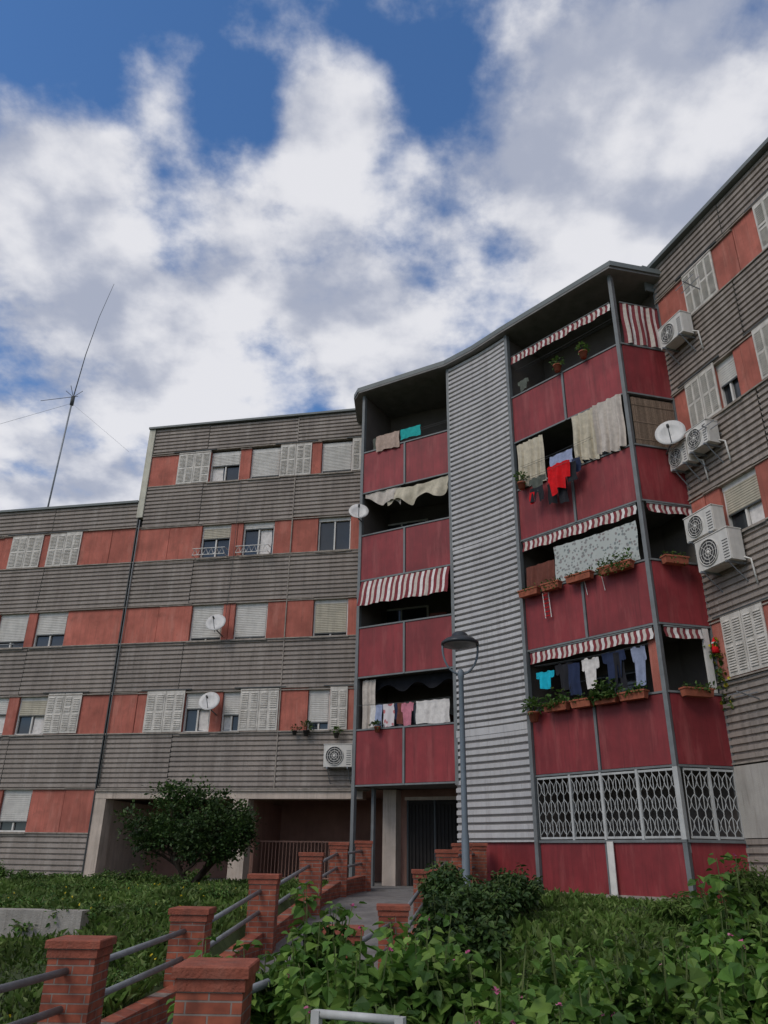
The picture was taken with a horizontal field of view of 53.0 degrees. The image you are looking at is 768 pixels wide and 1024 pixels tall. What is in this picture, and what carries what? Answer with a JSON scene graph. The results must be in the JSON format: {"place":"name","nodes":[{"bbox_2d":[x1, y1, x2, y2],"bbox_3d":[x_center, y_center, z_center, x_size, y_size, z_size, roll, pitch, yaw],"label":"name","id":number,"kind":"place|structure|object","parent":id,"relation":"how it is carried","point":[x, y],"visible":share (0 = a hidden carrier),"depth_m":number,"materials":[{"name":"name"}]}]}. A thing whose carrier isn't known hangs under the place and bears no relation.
{"place":"outdoors","nodes":[
{"label":"outdoors","id":0,"kind":"place"},
{"bbox_2d":[165,891,412,1023],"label":"paved path","id":1,"kind":"structure","parent":0,"point":[367,913],"depth_m":13.61,"materials":[{"name":"grey concrete"}]},
{"bbox_2d":[168,877,412,891],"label":"entrance pavement","id":2,"kind":"structure","parent":0,"point":[377,886],"depth_m":18.24,"materials":[{"name":"grey concrete"}]},
{"bbox_2d":[0,873,767,1023],"bbox_3d":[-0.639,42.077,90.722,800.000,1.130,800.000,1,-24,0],"label":"ground","id":3,"kind":"structure","parent":0,"point":[224,944],"depth_m":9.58,"materials":[{"name":"green plant"}]},
{"bbox_2d":[0,908,89,939],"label":"concrete retaining wall","id":4,"kind":"structure","parent":3,"relation":"on","point":[71,920],"depth_m":9.72,"materials":[{"name":"grey concrete"}]},
{"bbox_2d":[0,860,210,881],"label":"hedge weeds","id":5,"kind":"object","parent":3,"relation":"on","point":[131,875],"visible":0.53,"depth_m":18.96,"materials":[{"name":"green plant"}]},
{"bbox_2d":[0,871,242,989],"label":"lawn weeds","id":6,"kind":"object","parent":3,"relation":"on","point":[213,891],"visible":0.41,"depth_m":11.26,"materials":[{"name":"green plant"}]},
{"bbox_2d":[7,883,241,1016],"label":"yellow wildflowers","id":7,"kind":"object","parent":3,"relation":"on","point":[103,899],"visible":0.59,"depth_m":11.04,"materials":[{"name":"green plant"}]},
{"bbox_2d":[110,774,260,882],"bbox_3d":[-4.473,7.262,17.504,3.581,2.458,2.978,1,-24,0],"label":"tree","id":8,"kind":"object","parent":3,"relation":"on","point":[192,837],"visible":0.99,"depth_m":17.07,"materials":[{"name":"green plant"}]},
{"bbox_2d":[0,841,372,1023],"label":"brick fence","id":9,"kind":"object","parent":3,"relation":"on","point":[73,978],"visible":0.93,"depth_m":8.18,"materials":[{"name":"brick"}]},
{"bbox_2d":[171,843,487,1023],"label":"brick fence","id":10,"kind":"object","parent":3,"relation":"on","point":[214,990],"visible":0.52,"depth_m":4.40,"materials":[{"name":"brick"}]},
{"bbox_2d":[0,881,687,1022],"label":"clover weeds","id":11,"kind":"object","parent":3,"relation":"on","point":[143,954],"visible":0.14,"depth_m":9.96,"materials":[{"name":"green plant"}]},
{"bbox_2d":[310,1009,405,1023],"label":"metal barrier","id":12,"kind":"object","parent":3,"relation":"on","point":[318,1016],"visible":1,"depth_m":3.01,"materials":[{"name":"metal"}]},
{"bbox_2d":[0,190,767,885],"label":"rendered panels","id":13,"kind":"object","parent":3,"relation":"on","point":[736,252],"visible":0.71,"depth_m":22.85,"materials":[{"name":"paint"}]},
{"bbox_2d":[199,692,219,715],"bbox_3d":[-5.052,5.602,22.590,0.667,0.656,0.478,19,-30,-35],"label":"satellite dish","id":14,"kind":"object","parent":13,"relation":"attached to","point":[209,700],"visible":1,"depth_m":22.61,"materials":[{"name":"paint"}]},
{"bbox_2d":[206,614,225,636],"bbox_3d":[-5.078,3.436,23.576,0.667,0.656,0.478,19,-30,-35],"label":"satellite dish","id":15,"kind":"object","parent":13,"relation":"attached to","point":[216,622],"visible":1,"depth_m":23.59,"materials":[{"name":"paint"}]},
{"bbox_2d":[115,293,767,885],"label":"walls","id":16,"kind":"structure","parent":3,"relation":"on","point":[331,819],"depth_m":19.95,"materials":[{"name":"concrete"}]},
{"bbox_2d":[1,285,128,506],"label":"radio antenna","id":17,"kind":"object","parent":16,"relation":"on","point":[72,400],"visible":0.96,"depth_m":31.17,"materials":[{"name":"metal"}]},
{"bbox_2d":[0,137,767,877],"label":"corrugated cladding","id":18,"kind":"structure","parent":16,"relation":"attached to","point":[728,315],"depth_m":23.19,"materials":[{"name":"beige metal"}]},
{"bbox_2d":[291,724,298,734],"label":"potted plant","id":19,"kind":"object","parent":18,"relation":"on","point":[294,732],"visible":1,"depth_m":21.92,"materials":[{"name":"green plant"}]},
{"bbox_2d":[299,719,313,735],"bbox_3d":[-2.206,6.157,21.962,0.483,0.474,0.490,-13,-28,28],"label":"potted plant","id":20,"kind":"object","parent":18,"relation":"on","point":[306,732],"visible":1,"depth_m":21.90,"materials":[{"name":"green plant"}]},
{"bbox_2d":[330,726,343,737],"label":"potted plant","id":21,"kind":"object","parent":18,"relation":"on","point":[336,734],"visible":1,"depth_m":21.61,"materials":[{"name":"green plant"}]},
{"bbox_2d":[323,743,352,783],"bbox_3d":[-1.180,7.009,21.267,0.970,1.121,0.460,-4,-25,10],"label":"air conditioner","id":22,"kind":"object","parent":18,"relation":"attached to","point":[337,755],"visible":0.95,"depth_m":21.21,"materials":[{"name":"plastic"}]},
{"bbox_2d":[0,274,759,698],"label":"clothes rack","id":23,"kind":"object","parent":18,"relation":"attached to","point":[696,432],"visible":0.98,"depth_m":16.17,"materials":[{"name":"metal"}]},
{"bbox_2d":[0,354,766,833],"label":"windows","id":24,"kind":"structure","parent":18,"relation":"attached to","point":[742,500],"depth_m":23.99,"materials":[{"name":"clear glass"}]},
{"bbox_2d":[192,544,270,557],"bbox_3d":[-4.910,1.258,24.701,2.576,0.248,0.264,-4,-25,10],"label":"window railing","id":25,"kind":"object","parent":24,"relation":"attached to","point":[227,549],"depth_m":24.59,"materials":[{"name":"metal"}]},
{"bbox_2d":[6,188,767,733],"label":"shutters","id":26,"kind":"object","parent":24,"relation":"on","point":[744,630],"visible":0.98,"depth_m":22.48,"materials":[{"name":"beige paint"}]},
{"bbox_2d":[657,310,703,364],"bbox_3d":[6.853,-3.995,17.810,0.460,1.081,0.950,9,-25,-17],"label":"air conditioner","id":27,"kind":"object","parent":18,"relation":"attached to","point":[676,331],"visible":1,"depth_m":17.77,"materials":[{"name":"plastic"}]},
{"bbox_2d":[668,439,708,488],"bbox_3d":[6.681,-1.020,16.922,0.440,1.021,0.750,9,-25,-17],"label":"air conditioner","id":28,"kind":"object","parent":18,"relation":"attached to","point":[681,460],"visible":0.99,"depth_m":16.94,"materials":[{"name":"plastic"}]},
{"bbox_2d":[683,503,725,546],"bbox_3d":[6.745,0.481,15.928,0.460,1.071,1.000,9,-25,-17],"label":"air conditioner","id":29,"kind":"object","parent":18,"relation":"attached to","point":[708,519],"visible":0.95,"depth_m":15.89,"materials":[{"name":"plastic"}]},
{"bbox_2d":[684,418,731,471],"bbox_3d":[6.889,-1.388,16.389,0.460,1.041,0.810,9,-25,-17],"label":"air conditioner","id":30,"kind":"object","parent":18,"relation":"attached to","point":[702,442],"visible":1,"depth_m":16.36,"materials":[{"name":"plastic"}]},
{"bbox_2d":[703,637,733,710],"bbox_3d":[6.828,3.231,15.293,0.786,1.499,0.598,-7,-25,16],"label":"climbing plant","id":31,"kind":"object","parent":18,"relation":"attached to","point":[719,671],"visible":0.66,"depth_m":15.24,"materials":[{"name":"green plant"}]},
{"bbox_2d":[711,637,719,653],"bbox_3d":[6.666,2.689,15.515,0.148,0.320,0.148,1,-24,0],"label":"santa ornament","id":32,"kind":"object","parent":31,"relation":"attached to","point":[715,649],"visible":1,"depth_m":15.45,"materials":[{"name":"red fabric"}]},
{"bbox_2d":[693,526,758,592],"bbox_3d":[6.814,0.997,15.378,0.500,1.181,1.100,9,-25,-17],"label":"air conditioner","id":33,"kind":"object","parent":18,"relation":"attached to","point":[719,550],"visible":1,"depth_m":15.30,"materials":[{"name":"plastic"}]},
{"bbox_2d":[441,631,478,885],"bbox_3d":[1.528,4.786,14.853,0.780,5.090,0.780,1,-24,0],"label":"street lamp","id":34,"kind":"object","parent":3,"relation":"on","point":[459,640],"visible":0.95,"depth_m":15.05,"materials":[{"name":"metal"}]},
{"bbox_2d":[166,852,767,1023],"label":"flowering shrub","id":35,"kind":"object","parent":3,"relation":"on","point":[719,975],"visible":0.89,"depth_m":4.86,"materials":[{"name":"green plant"}]},
{"bbox_2d":[409,857,545,970],"bbox_3d":[1.339,5.292,10.362,1.918,1.159,4.406,-2,-24,6],"label":"garden bush","id":36,"kind":"object","parent":3,"relation":"on","point":[482,908],"visible":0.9,"depth_m":10.02,"materials":[{"name":"green plant"}]},
{"bbox_2d":[349,260,751,902],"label":"balcony tower","id":37,"kind":"structure","parent":3,"relation":"on","point":[485,528],"depth_m":18.54,"materials":[{"name":"red paint"}]},
{"bbox_2d":[349,504,368,521],"bbox_3d":[-0.696,-0.001,22.437,0.448,0.572,0.560,-20,-31,38],"label":"satellite dish","id":38,"kind":"object","parent":37,"relation":"attached to","point":[358,511],"visible":1,"depth_m":22.45,"materials":[{"name":"paint"}]},
{"bbox_2d":[369,719,381,732],"bbox_3d":[-0.210,5.497,19.785,0.419,0.328,0.332,10,-26,-20],"label":"potted plant","id":39,"kind":"object","parent":37,"relation":"on","point":[377,729],"visible":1,"depth_m":19.73,"materials":[{"name":"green plant"}]},
{"bbox_2d":[357,565,449,605],"bbox_3d":[0.493,2.017,20.937,2.796,0.816,0.274,-13,-28,28],"label":"awning","id":40,"kind":"object","parent":37,"relation":"attached to","point":[409,584],"visible":1,"depth_m":20.92,"materials":[{"name":"fabric"}]},
{"bbox_2d":[366,475,447,505],"bbox_3d":[0.632,-0.491,22.192,2.740,0.653,0.182,-14,-28,29],"label":"draped curtain","id":41,"kind":"object","parent":37,"relation":"hanging from","point":[436,487],"visible":1,"depth_m":22.10,"materials":[{"name":"beige fabric"}]},
{"bbox_2d":[362,671,452,728],"bbox_3d":[0.577,4.888,19.907,2.711,1.400,0.423,-13,-28,28],"label":"hanging laundry","id":42,"kind":"object","parent":37,"relation":"hanging from","point":[433,710],"visible":0.94,"depth_m":19.88,"materials":[{"name":"fabric"}]},
{"bbox_2d":[370,420,445,451],"bbox_3d":[0.669,-2.206,23.077,2.700,0.643,0.414,-13,-28,28],"label":"hanging laundry","id":43,"kind":"object","parent":37,"relation":"hanging from","point":[385,441],"visible":0.98,"depth_m":23.09,"materials":[{"name":"fabric"}]},
{"bbox_2d":[513,471,527,489],"bbox_3d":[3.453,-0.792,19.285,0.413,0.491,0.412,-12,-27,27],"label":"potted plant","id":44,"kind":"object","parent":37,"relation":"on","point":[521,484],"visible":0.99,"depth_m":19.20,"materials":[{"name":"green plant"}]},
{"bbox_2d":[515,583,541,598],"bbox_3d":[3.413,1.853,18.067,0.370,0.281,0.583,21,-31,-37],"label":"flower box","id":45,"kind":"object","parent":37,"relation":"attached to","point":[527,592],"visible":0.99,"depth_m":17.98,"materials":[{"name":"ceramic"}]},
{"bbox_2d":[521,696,543,722],"bbox_3d":[3.312,4.358,17.039,0.576,0.571,0.550,1,-24,0],"label":"potted plant","id":46,"kind":"object","parent":37,"relation":"on","point":[533,716],"visible":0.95,"depth_m":16.96,"materials":[{"name":"green plant"}]},
{"bbox_2d":[539,577,562,592],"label":"flower box","id":47,"kind":"object","parent":37,"relation":"attached to","point":[548,586],"visible":1,"depth_m":17.55,"materials":[{"name":"ceramic"}]},
{"bbox_2d":[538,687,570,712],"bbox_3d":[3.699,4.045,16.614,0.457,0.519,0.736,21,-31,-37],"label":"flower box","id":48,"kind":"object","parent":37,"relation":"attached to","point":[551,706],"visible":1,"depth_m":16.53,"materials":[{"name":"ceramic"}]},
{"bbox_2d":[520,437,591,504],"bbox_3d":[4.086,-0.815,18.385,0.347,1.433,2.101,21,-31,-38],"label":"hanging laundry","id":49,"kind":"object","parent":37,"relation":"hanging from","point":[563,464],"visible":1,"depth_m":18.25,"materials":[{"name":"fabric"}]},
{"bbox_2d":[549,355,564,372],"bbox_3d":[4.410,-3.759,19.603,0.344,0.451,0.410,15,-28,-29],"label":"potted plant","id":50,"kind":"object","parent":37,"relation":"on","point":[557,367],"visible":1,"depth_m":19.51,"materials":[{"name":"green plant"}]},
{"bbox_2d":[511,302,609,364],"bbox_3d":[4.521,-4.599,20.010,0.048,0.276,3.132,21,-31,-37],"label":"awning","id":51,"kind":"object","parent":37,"relation":"attached to","point":[593,315],"visible":1,"depth_m":19.93,"materials":[{"name":"fabric"}]},
{"bbox_2d":[518,319,611,391],"bbox_3d":[4.595,-3.951,19.807,0.234,0.833,3.100,21,-31,-37],"label":"hanging laundry","id":52,"kind":"object","parent":37,"relation":"hanging from","point":[522,384],"visible":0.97,"depth_m":20.46,"materials":[{"name":"fabric"}]},
{"bbox_2d":[542,576,604,617],"bbox_3d":[4.236,1.913,17.225,0.029,0.652,1.649,22,-31,-38],"label":"toy rope ladder","id":53,"kind":"object","parent":37,"relation":"attached to","point":[549,601],"visible":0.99,"depth_m":17.65,"materials":[{"name":"fabric"}]},
{"bbox_2d":[522,503,636,551],"bbox_3d":[4.431,0.393,17.752,0.071,0.296,3.133,21,-31,-37],"label":"awning","id":54,"kind":"object","parent":37,"relation":"attached to","point":[616,515],"visible":1,"depth_m":17.66,"materials":[{"name":"fabric"}]},
{"bbox_2d":[564,566,594,584],"bbox_3d":[4.338,1.412,17.116,0.383,0.292,0.674,21,-31,-37],"label":"flower box","id":55,"kind":"object","parent":37,"relation":"attached to","point":[582,576],"visible":1,"depth_m":17.03,"materials":[{"name":"ceramic"}]},
{"bbox_2d":[569,692,593,708],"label":"flower box","id":56,"kind":"object","parent":37,"relation":"attached to","point":[578,703],"visible":0.93,"depth_m":16.10,"materials":[{"name":"ceramic"}]},
{"bbox_2d":[575,341,589,359],"bbox_3d":[4.933,-4.003,19.035,0.397,0.445,0.394,1,-24,0],"label":"potted plant","id":57,"kind":"object","parent":37,"relation":"on","point":[582,353],"visible":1,"depth_m":18.98,"materials":[{"name":"green plant"}]},
{"bbox_2d":[526,521,639,593],"bbox_3d":[4.438,1.115,17.474,0.141,1.056,3.054,21,-31,-38],"label":"hung bedsheet","id":58,"kind":"object","parent":37,"relation":"hanging from","point":[573,557],"visible":0.77,"depth_m":17.36,"materials":[{"name":"white fabric"}]},
{"bbox_2d":[530,626,653,664],"bbox_3d":[4.393,2.901,16.625,0.070,0.296,3.134,21,-31,-37],"label":"awning","id":59,"kind":"object","parent":37,"relation":"attached to","point":[612,640],"visible":1,"depth_m":16.52,"materials":[{"name":"fabric"}]},
{"bbox_2d":[536,643,648,694],"bbox_3d":[4.422,3.462,16.430,0.113,0.818,2.920,21,-31,-37],"label":"hanging laundry","id":60,"kind":"object","parent":37,"relation":"hanging from","point":[568,672],"visible":0.96,"depth_m":16.41,"materials":[{"name":"fabric"}]},
{"bbox_2d":[587,677,621,705],"bbox_3d":[4.534,3.684,15.782,0.763,0.565,0.492,-20,-32,39],"label":"flower box","id":61,"kind":"object","parent":37,"relation":"attached to","point":[605,696],"visible":0.99,"depth_m":15.73,"materials":[{"name":"ceramic"}]},
{"bbox_2d":[607,841,618,895],"bbox_3d":[4.370,6.844,14.713,0.070,1.000,0.170,21,-31,-37],"label":"white board","id":62,"kind":"object","parent":37,"relation":"attached to","point":[612,868],"visible":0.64,"depth_m":14.71,"materials":[{"name":"paint"}]},
{"bbox_2d":[595,547,634,576],"bbox_3d":[4.961,1.093,16.494,0.383,0.537,0.879,21,-31,-37],"label":"flower box","id":63,"kind":"object","parent":37,"relation":"attached to","point":[623,564],"visible":1,"depth_m":16.40,"materials":[{"name":"ceramic"}]},
{"bbox_2d":[616,681,649,701],"bbox_3d":[4.961,3.566,15.332,0.389,0.378,0.628,21,-31,-37],"label":"flower box","id":64,"kind":"object","parent":37,"relation":"attached to","point":[628,694],"visible":1,"depth_m":15.25,"materials":[{"name":"ceramic"}]},
{"bbox_2d":[619,301,660,347],"bbox_3d":[6.281,-4.554,18.758,1.058,1.255,0.094,7,-25,-14],"label":"awning","id":65,"kind":"object","parent":37,"relation":"attached to","point":[640,325],"visible":0.95,"depth_m":18.77,"materials":[{"name":"fabric"}]},
{"bbox_2d":[537,766,743,839],"bbox_3d":[4.739,5.745,15.087,3.990,1.260,0.941,-14,-28,30],"label":"security grille","id":66,"kind":"object","parent":37,"relation":"attached to","point":[680,801],"visible":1,"depth_m":14.70,"materials":[{"name":"metal"}]},
{"bbox_2d":[630,397,678,447],"bbox_3d":[6.224,-2.036,17.666,1.136,1.270,0.020,7,-25,-13],"label":"bamboo screen","id":67,"kind":"object","parent":37,"relation":"attached to","point":[650,417],"visible":0.79,"depth_m":17.69,"materials":[{"name":"brown wicker"}]},
{"bbox_2d":[646,501,691,515],"bbox_3d":[6.222,-0.059,16.746,1.120,0.245,0.064,7,-25,-13],"label":"awning","id":68,"kind":"object","parent":37,"relation":"attached to","point":[664,508],"visible":0.98,"depth_m":16.75,"materials":[{"name":"fabric"}]},
{"bbox_2d":[655,420,685,454],"bbox_3d":[6.287,-1.733,17.142,0.509,0.666,0.699,10,-26,-19],"label":"satellite dish","id":69,"kind":"object","parent":37,"relation":"attached to","point":[670,432],"visible":1,"depth_m":17.13,"materials":[{"name":"paint"}]},
{"bbox_2d":[660,549,690,565],"bbox_3d":[6.076,0.957,16.068,0.588,0.335,0.371,7,-25,-13],"label":"flower box","id":70,"kind":"object","parent":37,"relation":"attached to","point":[676,559],"visible":1,"depth_m":15.99,"materials":[{"name":"ceramic"}]},
{"bbox_2d":[663,625,702,638],"bbox_3d":[6.068,2.445,15.589,0.878,0.265,0.064,7,-25,-13],"label":"awning","id":71,"kind":"object","parent":37,"relation":"attached to","point":[682,632],"visible":1,"depth_m":15.59,"materials":[{"name":"fabric"}]},
{"bbox_2d":[678,680,717,697],"bbox_3d":[6.084,3.442,14.962,0.698,0.331,0.390,7,-25,-14],"label":"flower box","id":72,"kind":"object","parent":37,"relation":"attached to","point":[698,691],"visible":1,"depth_m":14.88,"materials":[{"name":"ceramic"}]},
{"bbox_2d":[646,860,767,924],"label":"tall weeds","id":73,"kind":"object","parent":3,"relation":"on","point":[678,908],"visible":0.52,"depth_m":11.38,"materials":[{"name":"green plant"}]},
{"bbox_2d":[0,0,767,509],"label":"sky","id":74,"kind":"structure","parent":0,"point":[286,206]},
{"bbox_2d":[430,452,635,723],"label":"balcony cupboards","id":75,"kind":"object","parent":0,"point":[570,696],"visible":0.04,"depth_m":18.02,"materials":[{"name":"brown wood"}]},
{"bbox_2d":[517,394,626,490],"bbox_3d":[4.452,-1.635,18.632,0.195,1.439,3.123,20,-31,-36],"label":"balcony curtain","id":76,"kind":"object","parent":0,"point":[601,425],"visible":0.94,"depth_m":18.18,"materials":[{"name":"beige fabric"}]}
]}

